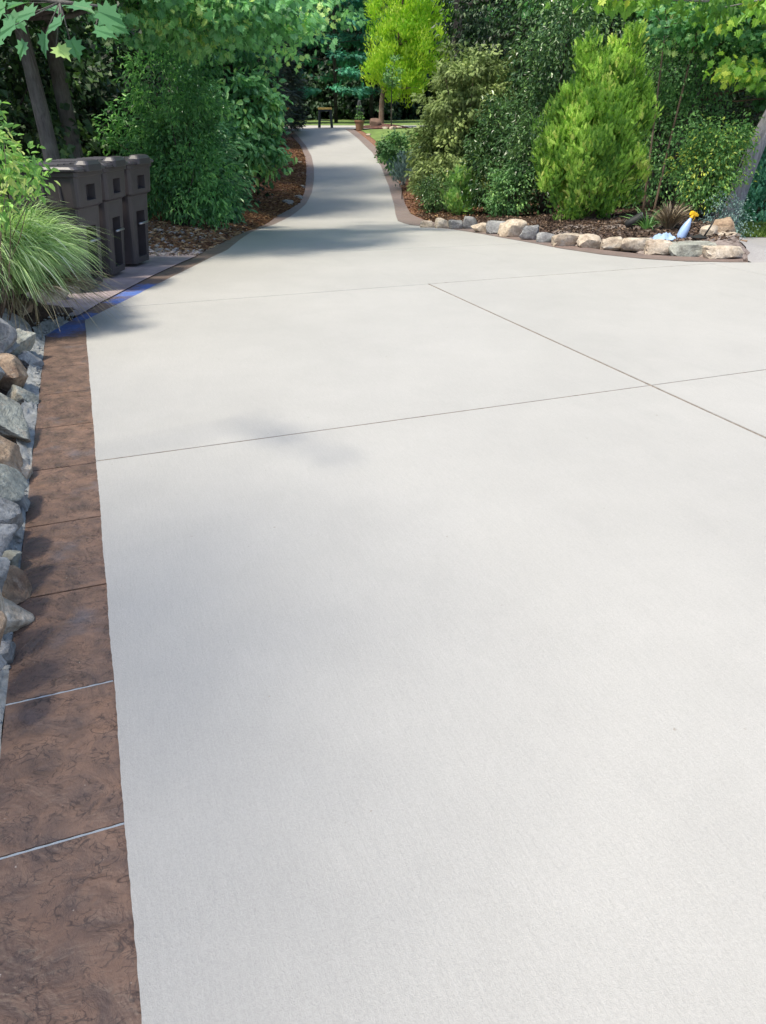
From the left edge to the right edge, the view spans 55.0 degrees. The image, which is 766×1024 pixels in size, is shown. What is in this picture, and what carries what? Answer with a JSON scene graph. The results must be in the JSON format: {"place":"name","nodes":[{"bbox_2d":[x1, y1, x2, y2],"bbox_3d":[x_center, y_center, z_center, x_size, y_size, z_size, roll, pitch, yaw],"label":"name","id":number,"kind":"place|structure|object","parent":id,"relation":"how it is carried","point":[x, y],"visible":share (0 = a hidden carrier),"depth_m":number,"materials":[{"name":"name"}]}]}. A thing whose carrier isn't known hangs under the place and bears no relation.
{"place":"outdoors","nodes":[
{"label":"outdoors","id":0,"kind":"place"},
{"bbox_2d":[285,119,427,124],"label":"verge grass","id":1,"kind":"structure","parent":0,"point":[367,122],"depth_m":45.61,"materials":[{"name":"plant"}]},
{"bbox_2d":[278,0,396,122],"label":"fir tree","id":2,"kind":"object","parent":1,"relation":"on","point":[359,91],"visible":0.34,"depth_m":42.48,"materials":[{"name":"green plant"}]},
{"bbox_2d":[329,0,424,118],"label":"fir tree","id":3,"kind":"object","parent":1,"relation":"on","point":[343,38],"visible":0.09,"depth_m":43.21,"materials":[{"name":"green plant"}]},
{"bbox_2d":[284,125,435,128],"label":"road","id":4,"kind":"structure","parent":0,"point":[334,126],"depth_m":36.25,"materials":[{"name":"concrete"}]},
{"bbox_2d":[0,113,765,743],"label":"ground","id":5,"kind":"structure","parent":0,"point":[42,313],"depth_m":10.16,"materials":[{"name":"soil"}]},
{"bbox_2d":[0,318,16,352],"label":"boulder","id":6,"kind":"object","parent":5,"relation":"on","point":[8,335],"visible":0.83,"depth_m":4.64,"materials":[{"name":"grey stone"}]},
{"bbox_2d":[0,353,27,391],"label":"boulder","id":7,"kind":"object","parent":5,"relation":"on","point":[13,368],"visible":0.84,"depth_m":4.28,"materials":[{"name":"stone"}]},
{"bbox_2d":[0,308,31,330],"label":"boulder","id":8,"kind":"object","parent":5,"relation":"on","point":[11,322],"visible":0.38,"depth_m":5.41,"materials":[{"name":"grey stone"}]},
{"bbox_2d":[3,597,34,633],"bbox_3d":[-1.228,0.341,2.368,0.144,0.110,0.178,47,9,29],"label":"boulder","id":9,"kind":"object","parent":5,"relation":"on","point":[18,617],"visible":0.78,"depth_m":2.36,"materials":[{"name":"beige stone"}]},
{"bbox_2d":[0,557,9,591],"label":"boulder","id":10,"kind":"object","parent":9,"relation":"on","point":[4,565],"visible":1,"depth_m":2.35,"materials":[{"name":"grey stone"}]},
{"bbox_2d":[10,328,35,356],"bbox_3d":[-2.496,-1.084,4.955,0.300,0.165,0.295,-31,35,38],"label":"boulder","id":11,"kind":"object","parent":5,"relation":"on","point":[25,340],"visible":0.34,"depth_m":4.93,"materials":[{"name":"grey stone"}]},
{"bbox_2d":[7,385,38,403],"bbox_3d":[-2.079,-0.662,4.242,0.113,0.154,0.119,-21,53,31],"label":"boulder","id":12,"kind":"object","parent":5,"relation":"on","point":[18,394],"visible":0.69,"depth_m":4.20,"materials":[{"name":"grey stone"}]},
{"bbox_2d":[21,459,32,482],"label":"boulder","id":13,"kind":"object","parent":5,"relation":"on","point":[26,470],"visible":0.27,"depth_m":3.35,"materials":[{"name":"beige stone"}]},
{"bbox_2d":[0,435,22,471],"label":"boulder","id":14,"kind":"object","parent":13,"relation":"on","point":[10,455],"visible":0.77,"depth_m":3.29,"materials":[{"name":"stone"}]},
{"bbox_2d":[0,100,59,320],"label":"leafy sprig","id":15,"kind":"object","parent":5,"relation":"on","point":[6,174],"visible":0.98,"depth_m":4.99,"materials":[{"name":"green plant"}]},
{"bbox_2d":[0,117,59,217],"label":"variegated shrub","id":16,"kind":"object","parent":5,"relation":"on","point":[17,156],"visible":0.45,"depth_m":5.67,"materials":[{"name":"green plant"}]},
{"bbox_2d":[17,351,43,367],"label":"boulder","id":17,"kind":"object","parent":5,"relation":"on","point":[24,357],"visible":0.65,"depth_m":4.84,"materials":[{"name":"grey stone"}]},
{"bbox_2d":[0,316,68,752],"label":"mortar strip","id":18,"kind":"object","parent":5,"relation":"on","point":[29,409],"visible":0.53,"depth_m":4.01,"materials":[{"name":"concrete"}]},
{"bbox_2d":[0,641,15,664],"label":"boulder","id":19,"kind":"object","parent":18,"relation":"on","point":[7,650],"visible":0.84,"depth_m":2.21,"materials":[{"name":"grey stone"}]},
{"bbox_2d":[2,550,21,566],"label":"boulder","id":20,"kind":"object","parent":18,"relation":"on","point":[13,556],"visible":0.6,"depth_m":2.67,"materials":[{"name":"grey stone"}]},
{"bbox_2d":[0,497,23,530],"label":"boulder","id":21,"kind":"object","parent":18,"relation":"on","point":[10,512],"visible":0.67,"depth_m":2.71,"materials":[{"name":"grey stone"}]},
{"bbox_2d":[0,393,29,440],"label":"boulder","id":22,"kind":"object","parent":18,"relation":"on","point":[13,424],"visible":0.96,"depth_m":3.67,"materials":[{"name":"grey stone"}]},
{"bbox_2d":[2,565,32,604],"bbox_3d":[-1.298,0.262,2.506,0.120,0.193,0.142,-39,32,19],"label":"boulder","id":23,"kind":"object","parent":18,"relation":"on","point":[17,588],"visible":0.69,"depth_m":2.51,"materials":[{"name":"stone"}]},
{"bbox_2d":[0,524,17,556],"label":"boulder","id":24,"kind":"object","parent":23,"relation":"on","point":[7,531],"visible":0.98,"depth_m":2.52,"materials":[{"name":"grey stone"}]},
{"bbox_2d":[14,495,29,511],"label":"boulder","id":25,"kind":"object","parent":18,"relation":"on","point":[24,502],"visible":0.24,"depth_m":3.08,"materials":[{"name":"grey stone"}]},
{"bbox_2d":[0,464,28,501],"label":"boulder","id":26,"kind":"object","parent":25,"relation":"on","point":[14,484],"visible":0.88,"depth_m":2.99,"materials":[{"name":"grey stone"}]},
{"bbox_2d":[0,312,73,722],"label":"mortar crumbs","id":27,"kind":"object","parent":18,"relation":"on","point":[7,667],"visible":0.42,"depth_m":4.57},
{"bbox_2d":[0,4,95,212],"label":"thicket","id":28,"kind":"object","parent":5,"relation":"on","point":[12,89],"visible":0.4,"depth_m":9.80,"materials":[{"name":"green plant"}]},
{"bbox_2d":[0,0,129,61],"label":"shade maple","id":29,"kind":"object","parent":5,"relation":"on","point":[107,15],"visible":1,"depth_m":2.49,"materials":[{"name":"green plant"}]},
{"bbox_2d":[1,265,132,340],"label":"dry thatch","id":30,"kind":"object","parent":5,"relation":"on","point":[64,277],"visible":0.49,"depth_m":5.63,"materials":[{"name":"beige plant"}]},
{"bbox_2d":[0,190,117,305],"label":"fountain grass","id":31,"kind":"object","parent":30,"relation":"on","point":[47,244],"depth_m":5.42,"materials":[{"name":"plant"}]},
{"bbox_2d":[0,10,137,196],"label":"thicket","id":32,"kind":"object","parent":5,"relation":"on","point":[87,137],"visible":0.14,"depth_m":11.46,"materials":[{"name":"green plant"}]},
{"bbox_2d":[0,0,176,155],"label":"thicket","id":33,"kind":"object","parent":5,"relation":"on","point":[105,89],"visible":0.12,"depth_m":12.25,"materials":[{"name":"green plant"}]},
{"bbox_2d":[10,7,175,119],"bbox_3d":[-6.476,-10.446,13.745,6.118,8.520,5.148,0,28,0],"label":"tall tree","id":34,"kind":"object","parent":5,"relation":"on","point":[107,51],"visible":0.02,"depth_m":13.98,"materials":[{"name":"green plant"}]},
{"bbox_2d":[51,24,192,206],"bbox_3d":[-5.033,-7.014,13.790,3.673,3.731,3.452,-21,35,-34],"label":"thicket","id":35,"kind":"object","parent":5,"relation":"on","point":[102,51],"visible":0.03,"depth_m":12.92,"materials":[{"name":"green plant"}]},
{"bbox_2d":[46,252,201,314],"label":"bin slab","id":36,"kind":"structure","parent":5,"relation":"on","point":[130,275],"depth_m":7.63,"materials":[{"name":"grey concrete"}]},
{"bbox_2d":[0,159,104,288],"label":"wheeled bin","id":37,"kind":"object","parent":36,"relation":"on","point":[78,190],"visible":0.6,"depth_m":6.58,"materials":[{"name":"brown plastic"}]},
{"bbox_2d":[43,156,127,274],"bbox_3d":[-3.005,-3.000,7.491,0.860,1.129,0.608,2,28,3],"label":"wheeled bin","id":38,"kind":"object","parent":36,"relation":"on","point":[113,195],"visible":0.43,"depth_m":7.40,"materials":[{"name":"brown plastic"}]},
{"bbox_2d":[76,154,153,263],"bbox_3d":[-2.955,-3.323,8.115,0.860,1.129,0.608,4,28,8],"label":"wheeled bin","id":39,"kind":"object","parent":36,"relation":"on","point":[134,205],"visible":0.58,"depth_m":8.00,"materials":[{"name":"brown plastic"}]},
{"bbox_2d":[0,129,313,1023],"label":"driveway border","id":40,"kind":"object","parent":5,"relation":"on","point":[68,953],"visible":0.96,"depth_m":1.91,"materials":[{"name":"brown concrete"}]},
{"bbox_2d":[0,823,123,859],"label":"joint sealant","id":41,"kind":"object","parent":40,"relation":"on","point":[53,843],"visible":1,"depth_m":1.68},
{"bbox_2d":[10,136,306,251],"bbox_3d":[-4.163,-9.394,20.134,3.978,1.735,24.343,-1,28,-2],"label":"mulch bed","id":42,"kind":"object","parent":5,"relation":"on","point":[254,220],"visible":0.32,"depth_m":15.48,"materials":[{"name":"wood"}]},
{"bbox_2d":[87,5,233,103],"bbox_3d":[-5.308,-11.043,15.474,5.348,8.343,5.016,0,28,0],"label":"tall tree","id":43,"kind":"object","parent":5,"relation":"on","point":[133,40],"depth_m":15.47,"materials":[{"name":"green plant"}]},
{"bbox_2d":[87,34,249,231],"bbox_3d":[-3.305,-5.757,11.240,2.583,2.789,1.900,25,37,38],"label":"hedge shrub","id":44,"kind":"object","parent":5,"relation":"on","point":[177,168],"visible":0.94,"depth_m":10.98,"materials":[{"name":"green plant"}]},
{"bbox_2d":[2,0,337,160],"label":"maple tree","id":45,"kind":"object","parent":5,"relation":"on","point":[206,27],"visible":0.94,"depth_m":8.28,"materials":[{"name":"green plant"}]},
{"bbox_2d":[148,217,252,255],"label":"mulch","id":46,"kind":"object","parent":5,"relation":"on","point":[172,251],"depth_m":9.93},
{"bbox_2d":[144,61,258,223],"bbox_3d":[-3.246,-6.341,12.912,2.202,2.794,1.623,6,29,12],"label":"hedge shrub","id":47,"kind":"object","parent":5,"relation":"on","point":[230,148],"visible":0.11,"depth_m":12.92,"materials":[{"name":"green plant"}]},
{"bbox_2d":[41,0,366,157],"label":"maple tree","id":48,"kind":"object","parent":5,"relation":"on","point":[59,83],"visible":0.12,"depth_m":9.79,"materials":[{"name":"green plant"}]},
{"bbox_2d":[140,60,284,203],"bbox_3d":[-4.718,-9.320,17.531,4.803,4.514,3.566,0,28,0],"label":"thicket","id":49,"kind":"object","parent":5,"relation":"on","point":[258,174],"visible":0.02,"depth_m":17.53,"materials":[{"name":"green plant"}]},
{"bbox_2d":[157,32,297,190],"bbox_3d":[-3.677,-9.095,16.419,3.535,4.523,3.017,0,28,0],"label":"rhododendron","id":50,"kind":"object","parent":5,"relation":"on","point":[266,155],"visible":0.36,"depth_m":15.97,"materials":[{"name":"green plant"}]},
{"bbox_2d":[259,30,301,142],"bbox_3d":[-5.318,-18.723,27.302,4.247,9.129,4.276,0,28,0],"label":"spruce tree","id":51,"kind":"object","parent":5,"relation":"on","point":[287,115],"visible":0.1,"depth_m":28.66,"materials":[{"name":"green plant"}]},
{"bbox_2d":[256,1,312,131],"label":"spruce tree","id":52,"kind":"object","parent":5,"relation":"on","point":[290,72],"visible":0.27,"depth_m":31.16,"materials":[{"name":"green plant"}]},
{"bbox_2d":[280,0,332,114],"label":"woodland tree","id":53,"kind":"object","parent":5,"relation":"on","point":[305,53],"visible":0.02,"depth_m":51.49,"materials":[{"name":"green plant"}]},
{"bbox_2d":[301,0,372,117],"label":"woodland tree","id":54,"kind":"object","parent":5,"relation":"on","point":[319,55],"visible":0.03,"depth_m":50.34,"materials":[{"name":"green plant"}]},
{"bbox_2d":[318,0,441,119],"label":"woodland tree","id":55,"kind":"object","parent":5,"relation":"on","point":[347,84],"visible":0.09,"depth_m":49.06,"materials":[{"name":"green plant"}]},
{"bbox_2d":[354,124,409,129],"bbox_3d":[0.000,-17.901,34.200,3.450,0.300,2.400,0,28,0],"label":"mulch mound","id":56,"kind":"object","parent":5,"relation":"on","point":[380,126],"visible":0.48,"depth_m":33.64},
{"bbox_2d":[382,54,402,125],"bbox_3d":[0.417,-18.849,33.002,1.036,2.955,1.234,0,28,0],"label":"sapling","id":57,"kind":"object","parent":56,"relation":"on","point":[386,79],"visible":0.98,"depth_m":32.57,"materials":[{"name":"green plant"}]},
{"bbox_2d":[376,129,419,175],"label":"shrub","id":58,"kind":"object","parent":5,"relation":"on","point":[391,147],"visible":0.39,"depth_m":24.06,"materials":[{"name":"green plant"}]},
{"bbox_2d":[359,0,453,123],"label":"golden cypress","id":59,"kind":"object","parent":5,"relation":"on","point":[409,23],"visible":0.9,"depth_m":33.42,"materials":[{"name":"plant"}]},
{"bbox_2d":[399,167,537,220],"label":"red mulch","id":60,"kind":"object","parent":5,"relation":"on","point":[412,201],"visible":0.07,"depth_m":17.92,"materials":[{"name":"wood"}]},
{"bbox_2d":[387,144,437,186],"bbox_3d":[0.984,-10.252,21.770,1.790,1.409,1.523,0,28,0],"label":"juniper","id":61,"kind":"object","parent":60,"relation":"on","point":[400,167],"visible":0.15,"depth_m":21.70,"materials":[{"name":"green plant"}]},
{"bbox_2d":[413,168,474,212],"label":"shrub","id":62,"kind":"object","parent":60,"relation":"on","point":[426,198],"visible":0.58,"depth_m":16.97,"materials":[{"name":"green plant"}]},
{"bbox_2d":[440,160,482,214],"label":"shrub","id":63,"kind":"object","parent":60,"relation":"on","point":[462,180],"visible":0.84,"depth_m":16.10,"materials":[{"name":"green plant"}]},
{"bbox_2d":[403,36,523,205],"bbox_3d":[1.984,-9.158,17.536,3.022,3.719,2.589,0,28,0],"label":"olive cypress","id":64,"kind":"object","parent":60,"relation":"on","point":[462,99],"visible":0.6,"depth_m":16.98,"materials":[{"name":"green plant"}]},
{"bbox_2d":[429,0,516,98],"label":"woodland tree","id":65,"kind":"object","parent":5,"relation":"on","point":[470,17],"visible":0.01,"depth_m":50.33,"materials":[{"name":"green plant"}]},
{"bbox_2d":[282,0,697,119],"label":"undergrowth","id":66,"kind":"object","parent":5,"relation":"on","point":[403,113],"visible":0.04,"depth_m":50.24,"materials":[{"name":"green plant"}]},
{"bbox_2d":[449,86,538,215],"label":"shrub","id":67,"kind":"object","parent":5,"relation":"on","point":[482,148],"visible":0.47,"depth_m":15.33,"materials":[{"name":"green plant"}]},
{"bbox_2d":[429,0,570,166],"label":"shrub","id":68,"kind":"object","parent":5,"relation":"on","point":[481,38],"visible":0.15,"depth_m":19.09,"materials":[{"name":"green plant"}]},
{"bbox_2d":[447,0,580,150],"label":"tall tree","id":69,"kind":"object","parent":5,"relation":"on","point":[455,23],"visible":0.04,"depth_m":24.95,"materials":[{"name":"green plant"}]},
{"bbox_2d":[346,129,742,261],"bbox_3d":[0.394,-9.835,20.918,2.533,1.599,29.263,-5,29,-10],"label":"driveway border curve","id":70,"kind":"object","parent":5,"relation":"on","point":[403,214],"visible":0.64,"depth_m":12.71,"materials":[{"name":"brown concrete"}]},
{"bbox_2d":[497,219,526,236],"bbox_3d":[1.978,-4.332,11.237,0.432,0.273,0.262,-2,26,1],"label":"edging stone","id":71,"kind":"object","parent":70,"relation":"on","point":[511,228],"visible":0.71,"depth_m":11.17,"materials":[{"name":"stone"}]},
{"bbox_2d":[519,225,538,239],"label":"edging stone","id":72,"kind":"object","parent":70,"relation":"on","point":[530,232],"visible":0.82,"depth_m":10.68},
{"bbox_2d":[551,233,580,245],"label":"edging stone","id":73,"kind":"object","parent":70,"relation":"on","point":[567,239],"visible":0.87,"depth_m":9.88,"materials":[{"name":"stone"}]},
{"bbox_2d":[415,204,741,253],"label":"bark mulch","id":74,"kind":"object","parent":5,"relation":"on","point":[548,222],"visible":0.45,"depth_m":11.47,"materials":[{"name":"wood"}]},
{"bbox_2d":[481,158,536,217],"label":"shrub","id":75,"kind":"object","parent":74,"relation":"on","point":[501,206],"visible":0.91,"depth_m":14.06,"materials":[{"name":"green plant"}]},
{"bbox_2d":[487,0,629,214],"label":"shrub","id":76,"kind":"object","parent":74,"relation":"on","point":[517,149],"visible":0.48,"depth_m":13.33,"materials":[{"name":"green plant"}]},
{"bbox_2d":[528,18,664,219],"bbox_3d":[3.400,-6.119,11.784,1.875,3.006,1.861,-16,32,-28],"label":"arborvitae","id":77,"kind":"object","parent":74,"relation":"on","point":[591,140],"visible":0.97,"depth_m":11.44,"materials":[{"name":"green plant"}]},
{"bbox_2d":[622,206,665,229],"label":"spiky plant","id":78,"kind":"object","parent":74,"relation":"on","point":[645,225],"visible":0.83,"depth_m":10.36,"materials":[{"name":"green plant"}]},
{"bbox_2d":[648,201,699,228],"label":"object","id":79,"kind":"object","parent":74,"relation":"on","point":[672,219],"visible":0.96,"depth_m":10.12,"materials":[{"name":"brown plant"}]},
{"bbox_2d":[654,109,762,219],"bbox_3d":[4.763,-5.031,10.762,1.439,1.544,1.237,0,28,0],"label":"shrub","id":80,"kind":"object","parent":74,"relation":"on","point":[715,157],"visible":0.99,"depth_m":10.65,"materials":[{"name":"green plant"}]},
{"bbox_2d":[693,186,760,237],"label":"shrub","id":81,"kind":"object","parent":74,"relation":"on","point":[735,218],"visible":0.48,"depth_m":10.67,"materials":[{"name":"green plant"}]},
{"bbox_2d":[487,0,686,196],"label":"shrub","id":82,"kind":"object","parent":5,"relation":"on","point":[535,12],"visible":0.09,"depth_m":15.89,"materials":[{"name":"green plant"}]},
{"bbox_2d":[575,233,601,248],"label":"edging stone","id":83,"kind":"object","parent":5,"relation":"on","point":[588,240],"visible":0.86,"depth_m":9.76,"materials":[{"name":"stone"}]},
{"bbox_2d":[600,236,622,250],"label":"edging stone","id":84,"kind":"object","parent":5,"relation":"on","point":[611,243],"visible":0.82,"depth_m":9.51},
{"bbox_2d":[515,0,718,189],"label":"tall tree","id":85,"kind":"object","parent":5,"relation":"on","point":[544,14],"visible":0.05,"depth_m":16.77,"materials":[{"name":"green plant"}]},
{"bbox_2d":[621,237,651,250],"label":"edging stone","id":86,"kind":"object","parent":5,"relation":"on","point":[632,244],"visible":0.73,"depth_m":9.33,"materials":[{"name":"stone"}]},
{"bbox_2d":[605,45,695,208],"bbox_3d":[4.844,-7.638,14.613,2.832,3.267,2.060,0,28,0],"label":"shrub","id":87,"kind":"object","parent":5,"relation":"on","point":[657,131],"visible":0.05,"depth_m":14.46,"materials":[{"name":"green plant"}]},
{"bbox_2d":[571,18,742,173],"bbox_3d":[7.825,-12.877,20.409,5.527,8.319,4.218,0,28,0],"label":"shrub","id":88,"kind":"object","parent":5,"relation":"on","point":[648,45],"depth_m":20.38,"materials":[{"name":"green plant"}]},
{"bbox_2d":[644,239,672,254],"bbox_3d":[3.428,-3.302,9.173,0.332,0.191,0.244,3,28,6],"label":"edging stone","id":89,"kind":"object","parent":5,"relation":"on","point":[656,246],"visible":0.92,"depth_m":9.09,"materials":[{"name":"stone"}]},
{"bbox_2d":[636,1,714,210],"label":"young tree","id":90,"kind":"object","parent":5,"relation":"on","point":[655,14],"visible":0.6,"depth_m":11.91,"materials":[{"name":"green plant"}]},
{"bbox_2d":[677,211,698,238],"bbox_3d":[3.940,-3.701,9.519,0.139,0.372,0.120,16,22,-23],"label":"spray bottle","id":91,"kind":"object","parent":5,"relation":"on","point":[683,231],"visible":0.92,"depth_m":9.48,"materials":[{"name":"plastic"}]},
{"bbox_2d":[614,4,765,211],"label":"shrub","id":92,"kind":"object","parent":5,"relation":"on","point":[692,99],"visible":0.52,"depth_m":12.91,"materials":[{"name":"green plant"}]},
{"bbox_2d":[668,241,716,256],"bbox_3d":[3.798,-3.248,9.090,0.564,0.171,0.340,-3,30,1],"label":"edging stone","id":93,"kind":"object","parent":5,"relation":"on","point":[686,248],"visible":0.81,"depth_m":8.97,"materials":[{"name":"stone"}]},
{"bbox_2d":[636,1,765,207],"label":"young tree","id":94,"kind":"object","parent":5,"relation":"on","point":[758,44],"visible":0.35,"depth_m":12.59,"materials":[{"name":"green plant"}]},
{"bbox_2d":[653,2,751,209],"bbox_3d":[5.324,-6.865,12.631,1.282,3.402,1.354,6,29,11],"label":"young tree","id":95,"kind":"object","parent":5,"relation":"on","point":[689,36],"visible":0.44,"depth_m":12.06,"materials":[{"name":"green plant"}]},
{"bbox_2d":[643,29,765,200],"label":"shrub","id":96,"kind":"object","parent":5,"relation":"on","point":[746,105],"visible":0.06,"depth_m":15.08,"materials":[{"name":"green plant"}]},
{"bbox_2d":[702,245,744,258],"bbox_3d":[4.088,-3.144,8.905,0.464,0.164,0.371,2,20,-1],"label":"edging stone","id":97,"kind":"object","parent":5,"relation":"on","point":[719,252],"visible":0.99,"depth_m":8.76,"materials":[{"name":"stone"}]},
{"bbox_2d":[713,217,735,231],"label":"edging stone","id":98,"kind":"object","parent":5,"relation":"on","point":[725,224],"visible":0.56,"depth_m":9.56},
{"bbox_2d":[361,128,445,150],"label":"lawn","id":99,"kind":"structure","parent":0,"point":[375,135],"depth_m":31.84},
{"bbox_2d":[85,129,765,1023],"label":"driveway","id":100,"kind":"structure","parent":0,"point":[449,717],"depth_m":2.40,"materials":[{"name":"concrete"}]},
{"bbox_2d":[99,369,765,460],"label":"joint dirt","id":101,"kind":"structure","parent":100,"relation":"on","point":[402,419],"depth_m":4.03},
{"bbox_2d":[429,284,765,438],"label":"joint dirt","id":102,"kind":"structure","parent":100,"relation":"on","point":[614,368],"depth_m":4.80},
{"bbox_2d":[735,220,765,236],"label":"grass","id":103,"kind":"structure","parent":0,"point":[760,231],"depth_m":11.31,"materials":[{"name":"plant"}]},
{"bbox_2d":[739,237,765,261],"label":"side path","id":104,"kind":"structure","parent":0,"point":[756,248],"depth_m":9.03,"materials":[{"name":"concrete"}]},
{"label":"side lawn","id":105,"kind":"structure","parent":0,"visible":0},
{"bbox_2d":[545,0,765,225],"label":"leaning tree","id":106,"kind":"object","parent":105,"relation":"on","point":[724,71],"visible":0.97,"depth_m":10.16,"materials":[{"name":"green plant"}]},
{"bbox_2d":[716,148,765,223],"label":"juniper","id":107,"kind":"object","parent":105,"relation":"on","point":[755,195],"visible":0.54,"depth_m":13.17,"materials":[{"name":"green plant"}]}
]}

